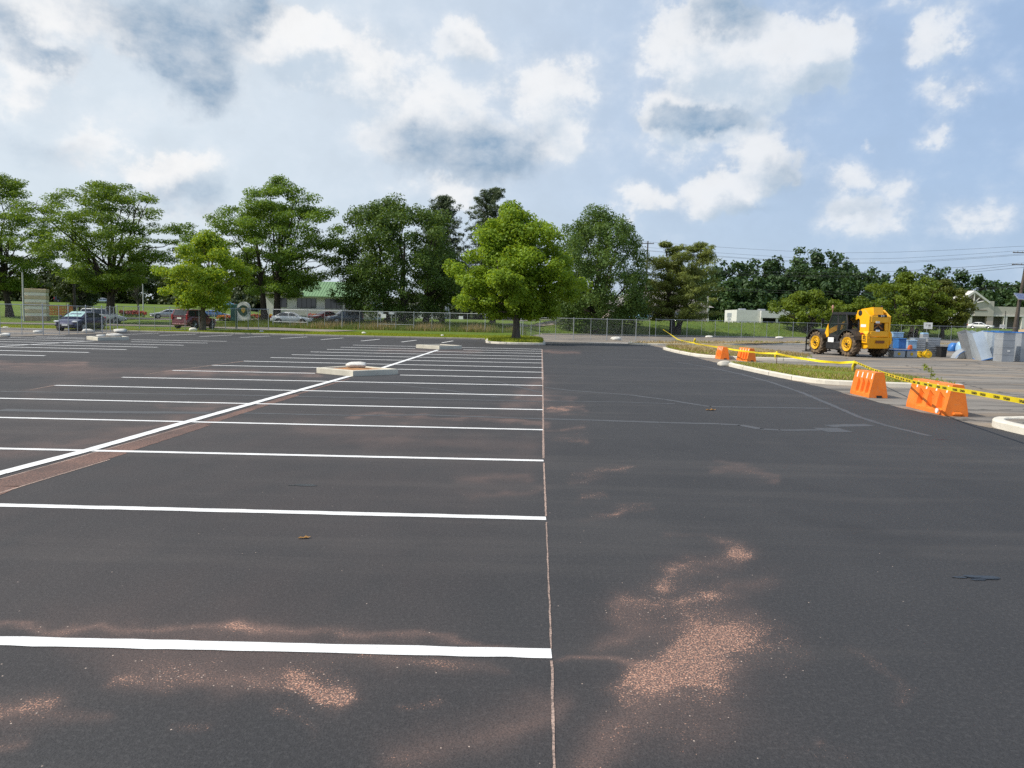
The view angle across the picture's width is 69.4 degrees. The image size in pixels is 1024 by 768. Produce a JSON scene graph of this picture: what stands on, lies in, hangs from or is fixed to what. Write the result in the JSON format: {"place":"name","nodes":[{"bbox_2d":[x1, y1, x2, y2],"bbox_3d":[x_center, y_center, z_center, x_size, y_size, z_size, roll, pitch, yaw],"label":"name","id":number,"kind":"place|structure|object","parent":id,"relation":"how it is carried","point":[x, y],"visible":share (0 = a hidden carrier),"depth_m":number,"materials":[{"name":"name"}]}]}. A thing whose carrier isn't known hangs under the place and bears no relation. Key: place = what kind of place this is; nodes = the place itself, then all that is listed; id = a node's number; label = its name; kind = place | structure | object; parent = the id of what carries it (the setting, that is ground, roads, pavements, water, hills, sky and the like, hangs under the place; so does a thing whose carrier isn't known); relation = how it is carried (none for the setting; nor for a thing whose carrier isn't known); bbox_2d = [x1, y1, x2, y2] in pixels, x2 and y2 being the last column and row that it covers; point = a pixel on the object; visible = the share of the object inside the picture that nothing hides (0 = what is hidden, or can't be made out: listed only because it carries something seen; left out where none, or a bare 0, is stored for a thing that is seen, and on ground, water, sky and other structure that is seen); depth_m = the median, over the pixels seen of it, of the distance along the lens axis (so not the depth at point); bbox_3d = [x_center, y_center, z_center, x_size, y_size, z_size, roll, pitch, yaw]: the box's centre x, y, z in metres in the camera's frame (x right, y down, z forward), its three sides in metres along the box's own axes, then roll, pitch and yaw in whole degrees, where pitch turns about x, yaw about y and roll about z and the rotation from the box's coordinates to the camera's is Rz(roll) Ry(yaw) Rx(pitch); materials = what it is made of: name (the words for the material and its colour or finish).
{"place":"outdoors","nodes":[
{"label":"outdoors","id":0,"kind":"place"},
{"bbox_2d":[0,329,116,336],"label":"old side street","id":1,"kind":"structure","parent":0,"point":[20,332],"depth_m":56.89,"materials":[{"name":"grey asphalt"}]},
{"bbox_2d":[53,311,106,330],"bbox_3d":[-37.079,-5.430,63.711,2.350,1.747,5.164,1,5,-2],"label":"parked car","id":2,"kind":"object","parent":1,"relation":"on","point":[60,322],"visible":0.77,"depth_m":62.51,"materials":[{"name":"blue paint"}]},
{"bbox_2d":[0,322,358,331],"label":"driveway","id":3,"kind":"structure","parent":0,"point":[288,329],"depth_m":78.03,"materials":[{"name":"grey asphalt"}]},
{"bbox_2d":[0,324,489,339],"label":"grass verge","id":4,"kind":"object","parent":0,"point":[290,333],"depth_m":64.03,"materials":[{"name":"green plant"}]},
{"bbox_2d":[149,229,253,329],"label":"maple tree","id":5,"kind":"object","parent":4,"relation":"on","point":[207,246],"visible":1,"depth_m":65.14,"materials":[{"name":"green plant"}]},
{"bbox_2d":[127,317,578,326],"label":"lane","id":6,"kind":"structure","parent":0,"point":[549,323],"depth_m":105.68,"materials":[{"name":"grey asphalt"}]},
{"bbox_2d":[0,301,1019,338],"bbox_3d":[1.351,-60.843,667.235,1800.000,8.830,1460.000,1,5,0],"label":"lawn","id":7,"kind":"structure","parent":0,"point":[148,307],"depth_m":110.84,"materials":[{"name":"green plant"}]},
{"bbox_2d":[22,272,24,320],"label":"street pole","id":8,"kind":"object","parent":7,"relation":"on","point":[23,297],"visible":0.79,"depth_m":91.45,"materials":[{"name":"grey metal"}]},
{"bbox_2d":[24,288,50,320],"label":"stone pylon","id":9,"kind":"object","parent":7,"relation":"on","point":[38,298],"visible":0.84,"depth_m":93.11,"materials":[{"name":"beige stone"}]},
{"bbox_2d":[0,172,75,316],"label":"locust tree","id":10,"kind":"object","parent":7,"relation":"on","point":[8,280],"visible":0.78,"depth_m":102.34,"materials":[{"name":"green plant"}]},
{"bbox_2d":[49,306,72,314],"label":"safety netting","id":11,"kind":"object","parent":7,"relation":"on","point":[55,309],"visible":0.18,"depth_m":117.56,"materials":[{"name":"orange plastic"}]},
{"bbox_2d":[71,222,75,310],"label":"utility pole","id":12,"kind":"object","parent":7,"relation":"on","point":[74,297],"visible":0.23,"depth_m":109.29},
{"bbox_2d":[50,264,101,310],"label":"ornamental tree","id":13,"kind":"object","parent":7,"relation":"on","point":[89,299],"visible":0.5,"depth_m":127.85,"materials":[{"name":"green plant"}]},
{"bbox_2d":[0,179,191,322],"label":"locust tree","id":14,"kind":"object","parent":7,"relation":"on","point":[125,275],"visible":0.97,"depth_m":88.22,"materials":[{"name":"green plant"}]},
{"bbox_2d":[80,308,127,322],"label":"minivan","id":15,"kind":"object","parent":7,"relation":"on","point":[97,310],"visible":0.38,"depth_m":91.02,"materials":[{"name":"white paint"}]},
{"bbox_2d":[119,310,146,316],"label":"flower bed","id":16,"kind":"object","parent":7,"relation":"on","point":[127,313],"visible":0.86,"depth_m":119.12,"materials":[{"name":"red plant"}]},
{"bbox_2d":[128,274,149,310],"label":"ornamental tree","id":17,"kind":"object","parent":7,"relation":"on","point":[137,291],"visible":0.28,"depth_m":139.18,"materials":[{"name":"green plant"}]},
{"bbox_2d":[149,309,174,318],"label":"parked car","id":18,"kind":"object","parent":7,"relation":"on","point":[163,313],"visible":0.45,"depth_m":107.55,"materials":[{"name":"silver metal"}]},
{"bbox_2d":[171,309,216,328],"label":"sport utility vehicle","id":19,"kind":"object","parent":7,"relation":"on","point":[188,318],"visible":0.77,"depth_m":71.62,"materials":[{"name":"red paint"}]},
{"bbox_2d":[230,302,250,320],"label":"monument sign","id":20,"kind":"object","parent":7,"relation":"on","point":[243,307],"visible":0.88,"depth_m":100.59,"materials":[{"name":"white stone"}]},
{"bbox_2d":[171,174,359,320],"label":"locust tree","id":21,"kind":"object","parent":7,"relation":"on","point":[279,222],"visible":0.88,"depth_m":91.60,"materials":[{"name":"green plant"}]},
{"bbox_2d":[270,312,312,322],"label":"parked car","id":22,"kind":"object","parent":7,"relation":"on","point":[289,317],"visible":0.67,"depth_m":89.82,"materials":[{"name":"white paint"}]},
{"bbox_2d":[0,266,593,319],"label":"wood","id":23,"kind":"object","parent":7,"relation":"on","point":[49,280],"visible":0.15,"depth_m":243.75,"materials":[{"name":"green plant"}]},
{"bbox_2d":[308,311,335,318],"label":"parked car","id":24,"kind":"object","parent":7,"relation":"on","point":[322,315],"visible":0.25,"depth_m":96.81,"materials":[{"name":"red paint"}]},
{"bbox_2d":[265,281,381,319],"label":"office building","id":25,"kind":"structure","parent":7,"relation":"on","point":[317,301],"depth_m":118.35,"materials":[{"name":"white"}]},
{"bbox_2d":[297,298,315,307],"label":"window","id":26,"kind":"structure","parent":25,"relation":"in","point":[301,302],"depth_m":118.32,"materials":[{"name":"grey glass"}]},
{"bbox_2d":[325,299,341,308],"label":"window","id":27,"kind":"structure","parent":25,"relation":"in","point":[329,303],"depth_m":118.32,"materials":[{"name":"grey glass"}]},
{"bbox_2d":[325,310,363,321],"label":"sport utility vehicle","id":28,"kind":"object","parent":7,"relation":"on","point":[341,313],"visible":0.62,"depth_m":92.07,"materials":[{"name":"metal"}]},
{"bbox_2d":[206,317,526,334],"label":"long grass","id":29,"kind":"structure","parent":7,"relation":"on","point":[402,327],"depth_m":87.72,"materials":[{"name":"green plant"}]},
{"bbox_2d":[273,309,520,333],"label":"chain link fence","id":30,"kind":"object","parent":7,"relation":"on","point":[385,319],"visible":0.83,"depth_m":83.24,"materials":[{"name":"metal"}]},
{"bbox_2d":[286,319,512,332],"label":"seed heads","id":31,"kind":"object","parent":7,"relation":"on","point":[380,325],"visible":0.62,"depth_m":83.84,"materials":[{"name":"plant"}]},
{"bbox_2d":[326,192,472,321],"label":"linden tree","id":32,"kind":"object","parent":7,"relation":"on","point":[372,268],"visible":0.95,"depth_m":91.64,"materials":[{"name":"green plant"}]},
{"bbox_2d":[382,302,450,318],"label":"white building","id":33,"kind":"structure","parent":7,"relation":"on","point":[420,311],"depth_m":149.38,"materials":[{"name":"white"}]},
{"bbox_2d":[405,194,471,322],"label":"pine tree","id":34,"kind":"object","parent":7,"relation":"on","point":[444,202],"visible":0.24,"depth_m":105.53,"materials":[{"name":"green plant"}]},
{"bbox_2d":[459,186,527,323],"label":"pine tree","id":35,"kind":"object","parent":7,"relation":"on","point":[492,197],"visible":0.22,"depth_m":103.45,"materials":[{"name":"green plant"}]},
{"bbox_2d":[546,203,650,333],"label":"linden tree","id":36,"kind":"object","parent":7,"relation":"on","point":[593,226],"visible":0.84,"depth_m":96.10,"materials":[{"name":"green plant"}]},
{"bbox_2d":[601,292,713,321],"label":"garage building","id":37,"kind":"structure","parent":7,"relation":"on","point":[704,310],"depth_m":136.32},
{"bbox_2d":[631,240,724,334],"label":"pine tree","id":38,"kind":"object","parent":7,"relation":"on","point":[679,273],"visible":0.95,"depth_m":101.47,"materials":[{"name":"green plant"}]},
{"bbox_2d":[724,309,807,323],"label":"building","id":39,"kind":"structure","parent":7,"relation":"on","point":[757,315],"depth_m":157.75,"materials":[{"name":"white"}]},
{"bbox_2d":[767,289,842,332],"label":"crabapple tree","id":40,"kind":"object","parent":7,"relation":"on","point":[816,300],"visible":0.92,"depth_m":115.11,"materials":[{"name":"green plant"}]},
{"bbox_2d":[644,247,1023,323],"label":"woodland","id":41,"kind":"object","parent":7,"relation":"on","point":[736,296],"visible":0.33,"depth_m":213.85,"materials":[{"name":"green plant"}]},
{"bbox_2d":[830,299,865,326],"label":"crabapple tree","id":42,"kind":"object","parent":7,"relation":"on","point":[852,307],"visible":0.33,"depth_m":119.87,"materials":[{"name":"green plant"}]},
{"bbox_2d":[853,271,965,337],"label":"crabapple tree","id":43,"kind":"object","parent":7,"relation":"on","point":[913,297],"visible":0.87,"depth_m":117.88,"materials":[{"name":"green plant"}]},
{"bbox_2d":[967,322,993,328],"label":"parked car","id":44,"kind":"object","parent":7,"relation":"on","point":[978,324],"visible":0.86,"depth_m":148.87,"materials":[{"name":"white paint"}]},
{"bbox_2d":[948,290,1023,328],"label":"shop building","id":45,"kind":"structure","parent":7,"relation":"on","point":[987,313],"depth_m":177.00,"materials":[{"name":"beige paint"}]},
{"bbox_2d":[1014,293,1023,331],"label":"solar post","id":46,"kind":"object","parent":7,"relation":"on","point":[1019,296],"visible":0.83,"depth_m":59.62,"materials":[{"name":"black"}]},
{"bbox_2d":[0,332,1023,767],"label":"asphalt","id":47,"kind":"structure","parent":0,"point":[740,596],"depth_m":5.42,"materials":[{"name":"black asphalt"}]},
{"bbox_2d":[86,336,128,340],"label":"concrete curb","id":48,"kind":"structure","parent":47,"relation":"on","point":[102,338],"depth_m":44.78,"materials":[{"name":"white concrete"}]},
{"bbox_2d":[0,304,268,334],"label":"chain link fence","id":49,"kind":"object","parent":47,"relation":"on","point":[110,323],"visible":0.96,"depth_m":61.03,"materials":[{"name":"metal"}]},
{"bbox_2d":[0,378,350,494],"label":"milled line scar","id":50,"kind":"object","parent":47,"relation":"on","point":[17,480],"visible":1,"depth_m":9.13},
{"bbox_2d":[0,349,555,767],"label":"chalk line","id":51,"kind":"object","parent":47,"relation":"on","point":[552,694],"visible":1,"depth_m":7.05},
{"bbox_2d":[0,333,587,657],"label":"stall lines","id":52,"kind":"object","parent":47,"relation":"on","point":[293,647],"visible":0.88,"depth_m":6.73,"materials":[{"name":"white paint"}]},
{"bbox_2d":[316,366,397,375],"bbox_3d":[-4.920,-0.414,23.203,2.066,0.188,1.723,5,6,39],"label":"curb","id":53,"kind":"object","parent":47,"relation":"on","point":[346,371],"visible":0.87,"depth_m":22.75,"materials":[{"name":"beige concrete"}]},
{"bbox_2d":[346,362,365,367],"bbox_3d":[-4.941,-0.614,23.442,0.650,0.185,0.429,0,5,-11],"label":"sandbag","id":54,"kind":"object","parent":53,"relation":"on","point":[356,365],"visible":1,"depth_m":23.29,"materials":[{"name":"white fabric"}]},
{"bbox_2d":[416,344,461,348],"bbox_3d":[-4.213,-2.198,43.633,2.049,0.217,2.078,5,6,38],"label":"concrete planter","id":55,"kind":"object","parent":47,"relation":"on","point":[435,346],"visible":1,"depth_m":43.05,"materials":[{"name":"white concrete"}]},
{"bbox_2d":[0,345,931,435],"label":"sealed joint","id":56,"kind":"object","parent":47,"relation":"on","point":[753,427],"visible":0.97,"depth_m":13.59,"materials":[{"name":"black asphalt"}]},
{"bbox_2d":[442,199,592,337],"bbox_3d":[0.872,-8.595,56.883,12.185,10.883,9.174,-2,6,-30],"label":"maple tree","id":57,"kind":"object","parent":47,"relation":"on","point":[516,257],"visible":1,"depth_m":54.95,"materials":[{"name":"green plant"}]},
{"bbox_2d":[954,575,999,579],"bbox_3d":[3.377,1.407,5.375,0.367,0.004,0.103,1,5,0],"label":"tar blot","id":58,"kind":"object","parent":47,"relation":"on","point":[978,577],"visible":1,"depth_m":5.38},
{"bbox_2d":[0,0,1023,299],"label":"sky","id":59,"kind":"structure","parent":0,"point":[893,129],"materials":[{"name":"blue"}]},
{"bbox_2d":[530,319,994,338],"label":"bank grass","id":60,"kind":"structure","parent":0,"point":[745,333],"depth_m":111.94,"materials":[{"name":"green plant"}]},
{"bbox_2d":[534,334,1023,429],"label":"worn pavement","id":61,"kind":"structure","parent":0,"point":[998,377],"depth_m":33.34,"materials":[{"name":"grey concrete"}]},
{"bbox_2d":[522,318,649,340],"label":"chain link fence","id":62,"kind":"object","parent":61,"relation":"on","point":[590,329],"visible":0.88,"depth_m":69.16,"materials":[{"name":"metal"}]},
{"bbox_2d":[715,346,728,359],"bbox_3d":[10.847,-1.616,38.153,0.454,0.646,1.169,1,5,2],"label":"traffic barrier","id":63,"kind":"object","parent":61,"relation":"on","point":[722,352],"visible":0.99,"depth_m":37.61,"materials":[{"name":"orange plastic"}]},
{"bbox_2d":[737,347,755,361],"bbox_3d":[11.617,-1.473,36.655,0.461,0.656,1.269,1,5,-6],"label":"traffic barrier","id":64,"kind":"object","parent":61,"relation":"on","point":[746,356],"visible":0.85,"depth_m":36.29,"materials":[{"name":"orange plastic"}]},
{"bbox_2d":[655,319,1022,340],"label":"chain link fence","id":65,"kind":"object","parent":61,"relation":"on","point":[821,327],"visible":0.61,"depth_m":102.57,"materials":[{"name":"metal"}]},
{"bbox_2d":[805,305,891,356],"bbox_3d":[20.989,-3.408,46.939,2.614,3.138,6.742,0,5,-13],"label":"telehandler","id":66,"kind":"object","parent":61,"relation":"on","point":[871,333],"visible":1,"depth_m":44.57,"materials":[{"name":"yellow metal"}]},
{"bbox_2d":[850,370,886,397],"bbox_3d":[9.377,-0.023,19.429,0.468,0.666,1.169,1,5,2],"label":"traffic barrier","id":67,"kind":"object","parent":61,"relation":"on","point":[869,383],"visible":1,"depth_m":19.06,"materials":[{"name":"orange plastic"}]},
{"bbox_2d":[888,349,905,356],"bbox_3d":[23.658,-1.883,45.500,0.800,0.465,0.660,1,5,-4],"label":"duct box","id":68,"kind":"object","parent":61,"relation":"on","point":[896,353],"visible":0.94,"depth_m":45.21,"materials":[{"name":"metal"}]},
{"bbox_2d":[893,338,906,348],"bbox_3d":[24.324,-2.543,46.444,0.580,0.665,0.660,1,5,-4],"label":"duct box","id":69,"kind":"object","parent":61,"relation":"on","point":[899,343],"visible":1,"depth_m":46.16,"materials":[{"name":"blue plastic"}]},
{"bbox_2d":[905,350,917,357],"bbox_3d":[24.450,-1.869,45.543,0.720,0.465,0.660,1,5,-4],"label":"duct box","id":70,"kind":"object","parent":61,"relation":"on","point":[910,353],"visible":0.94,"depth_m":45.25,"materials":[{"name":"metal"}]},
{"bbox_2d":[910,338,926,356],"bbox_3d":[25.971,-2.356,47.406,0.810,1.177,0.552,1,5,-3],"label":"louvre panel","id":71,"kind":"object","parent":61,"relation":"on","point":[921,343],"visible":0.58,"depth_m":47.13,"materials":[{"name":"metal"}]},
{"bbox_2d":[906,340,917,348],"bbox_3d":[25.365,-2.528,47.222,0.660,0.545,0.660,1,5,-4],"label":"duct box","id":72,"kind":"object","parent":71,"relation":"attached to","point":[913,343],"visible":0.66,"depth_m":46.93,"materials":[{"name":"plastic"}]},
{"bbox_2d":[925,338,940,356],"bbox_3d":[27.002,-2.371,47.667,0.910,1.207,0.552,1,5,-3],"label":"louvre panel","id":73,"kind":"object","parent":61,"relation":"on","point":[932,344],"visible":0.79,"depth_m":47.39,"materials":[{"name":"metal"}]},
{"bbox_2d":[906,378,967,416],"bbox_3d":[9.205,0.262,16.124,0.568,0.666,1.790,2,5,4],"label":"traffic barrier","id":74,"kind":"object","parent":61,"relation":"on","point":[938,401],"visible":0.93,"depth_m":15.71,"materials":[{"name":"orange plastic"}]},
{"bbox_2d":[854,361,1023,403],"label":"caution tape","id":75,"kind":"object","parent":74,"relation":"attached to","point":[991,395],"visible":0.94,"depth_m":13.03,"materials":[{"name":"yellow plastic"}]},
{"bbox_2d":[936,346,947,356],"bbox_3d":[27.337,-2.048,47.084,0.448,0.680,0.560,1,5,-5],"label":"dark bin","id":76,"kind":"object","parent":61,"relation":"on","point":[941,351],"visible":0.98,"depth_m":46.90,"materials":[{"name":"black plastic"}]},
{"bbox_2d":[951,349,965,357],"bbox_3d":[27.619,-1.886,45.623,1.004,0.606,0.609,1,5,-8],"label":"duct elbow","id":77,"kind":"object","parent":61,"relation":"on","point":[959,353],"visible":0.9,"depth_m":45.44,"materials":[{"name":"white plastic"}]},
{"bbox_2d":[957,330,972,358],"bbox_3d":[27.858,-2.352,45.273,0.530,1.765,0.930,-17,7,19],"label":"duct piece","id":78,"kind":"object","parent":61,"relation":"on","point":[963,340],"visible":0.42,"depth_m":44.95,"materials":[{"name":"metal"}]},
{"bbox_2d":[967,330,976,359],"bbox_3d":[27.779,-2.279,44.367,0.330,1.765,0.930,-16,8,15],"label":"duct piece","id":79,"kind":"object","parent":61,"relation":"on","point":[970,344],"visible":0.37,"depth_m":44.60,"materials":[{"name":"metal"}]},
{"bbox_2d":[969,331,992,360],"bbox_3d":[27.730,-2.208,43.787,0.650,1.735,0.530,-14,-11,7],"label":"duct piece","id":80,"kind":"object","parent":61,"relation":"on","point":[980,346],"visible":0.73,"depth_m":43.59,"materials":[{"name":"metal"}]},
{"bbox_2d":[987,331,999,359],"bbox_3d":[28.967,-2.306,44.507,0.530,1.715,0.830,2,5,12],"label":"duct piece","id":81,"kind":"object","parent":61,"relation":"on","point":[990,337],"visible":0.47,"depth_m":44.24,"materials":[{"name":"metal"}]},
{"bbox_2d":[993,332,1015,361],"bbox_3d":[28.401,-2.151,42.701,0.750,1.695,0.730,1,5,-4],"label":"duct piece","id":82,"kind":"object","parent":61,"relation":"on","point":[1004,344],"visible":1,"depth_m":42.40,"materials":[{"name":"metal"}]},
{"bbox_2d":[1012,251,1023,331],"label":"utility pole","id":83,"kind":"object","parent":61,"relation":"on","point":[1016,312],"visible":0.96,"depth_m":124.95,"materials":[{"name":"wood"}]},
{"bbox_2d":[642,241,1023,263],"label":"power line","id":84,"kind":"object","parent":83,"relation":"attached to","point":[856,262],"visible":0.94,"depth_m":136.03,"materials":[{"name":"black metal"}]},
{"bbox_2d":[648,263,1023,294],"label":"power line","id":85,"kind":"object","parent":83,"relation":"attached to","point":[859,272],"visible":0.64,"depth_m":137.13,"materials":[{"name":"black metal"}]},
{"bbox_2d":[1014,332,1023,361],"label":"duct piece","id":86,"kind":"object","parent":61,"relation":"on","point":[1019,348],"visible":0.64,"depth_m":43.01,"materials":[{"name":"metal"}]},
{"label":"asphalt base","id":87,"kind":"structure","parent":0,"visible":0},
{"bbox_2d":[1,327,484,339],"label":"kerb","id":88,"kind":"structure","parent":87,"relation":"on","point":[266,334],"depth_m":63.17,"materials":[{"name":"concrete"}]},
{"bbox_2d":[485,338,544,344],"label":"kerb","id":89,"kind":"structure","parent":87,"relation":"on","point":[518,343],"depth_m":53.56,"materials":[{"name":"concrete"}]},
{"bbox_2d":[488,340,542,342],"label":"island soil","id":90,"kind":"structure","parent":89,"relation":"in","point":[517,341],"depth_m":54.76,"materials":[{"name":"soil"}]},
{"bbox_2d":[488,334,543,341],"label":"grass","id":91,"kind":"structure","parent":90,"relation":"on","point":[509,338],"depth_m":56.04,"materials":[{"name":"green plant"}]},
{"bbox_2d":[663,347,814,361],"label":"kerb","id":92,"kind":"structure","parent":87,"relation":"on","point":[730,357],"depth_m":38.34,"materials":[{"name":"concrete"}]},
{"bbox_2d":[666,344,811,357],"bbox_3d":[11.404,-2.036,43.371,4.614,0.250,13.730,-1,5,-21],"label":"grass","id":93,"kind":"structure","parent":92,"relation":"in","point":[728,351],"depth_m":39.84,"materials":[{"name":"green plant"}]},
{"bbox_2d":[694,343,775,353],"bbox_3d":[11.444,-2.000,40.353,0.911,0.114,14.208,1,5,0],"label":"caution tape","id":94,"kind":"object","parent":93,"relation":"on","point":[739,350],"visible":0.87,"depth_m":35.63,"materials":[{"name":"yellow plastic"}]},
{"bbox_2d":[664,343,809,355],"bbox_3d":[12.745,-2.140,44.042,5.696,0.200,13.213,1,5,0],"label":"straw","id":95,"kind":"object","parent":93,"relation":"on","point":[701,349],"visible":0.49,"depth_m":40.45,"materials":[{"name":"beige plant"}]},
{"bbox_2d":[541,333,958,339],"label":"kerb","id":96,"kind":"structure","parent":87,"relation":"on","point":[685,335],"depth_m":100.71,"materials":[{"name":"concrete"}]},
{"bbox_2d":[628,341,947,345],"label":"kerb","id":97,"kind":"structure","parent":87,"relation":"on","point":[734,344],"depth_m":66.16,"materials":[{"name":"concrete"}]},
{"bbox_2d":[632,342,947,344],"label":"island soil","id":98,"kind":"structure","parent":97,"relation":"in","point":[725,342],"depth_m":64.11,"materials":[{"name":"soil"}]},
{"bbox_2d":[632,339,949,343],"bbox_3d":[34.603,-4.241,75.133,58.461,0.200,7.153,-2,6,-29],"label":"straw","id":99,"kind":"object","parent":98,"relation":"on","point":[660,341],"visible":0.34,"depth_m":64.95,"materials":[{"name":"plant"}]},
{"bbox_2d":[729,362,962,387],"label":"kerb","id":100,"kind":"structure","parent":87,"relation":"on","point":[818,380],"depth_m":23.75,"materials":[{"name":"concrete"}]},
{"bbox_2d":[731,361,954,383],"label":"grass","id":101,"kind":"structure","parent":100,"relation":"in","point":[805,371],"depth_m":26.48,"materials":[{"name":"green plant"}]},
{"bbox_2d":[776,353,853,363],"bbox_3d":[12.007,-1.030,29.896,0.128,0.205,6.813,1,5,-3],"label":"caution tape","id":102,"kind":"object","parent":101,"relation":"on","point":[835,362],"visible":1,"depth_m":29.14,"materials":[{"name":"yellow plastic"}]},
{"bbox_2d":[906,278,978,337],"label":"crabapple tree","id":103,"kind":"object","parent":87,"relation":"on","point":[960,298],"visible":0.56,"depth_m":120.89,"materials":[{"name":"green plant"}]},
{"bbox_2d":[992,416,1023,434],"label":"kerb","id":104,"kind":"structure","parent":87,"relation":"on","point":[1001,422],"depth_m":13.39,"materials":[{"name":"concrete"}]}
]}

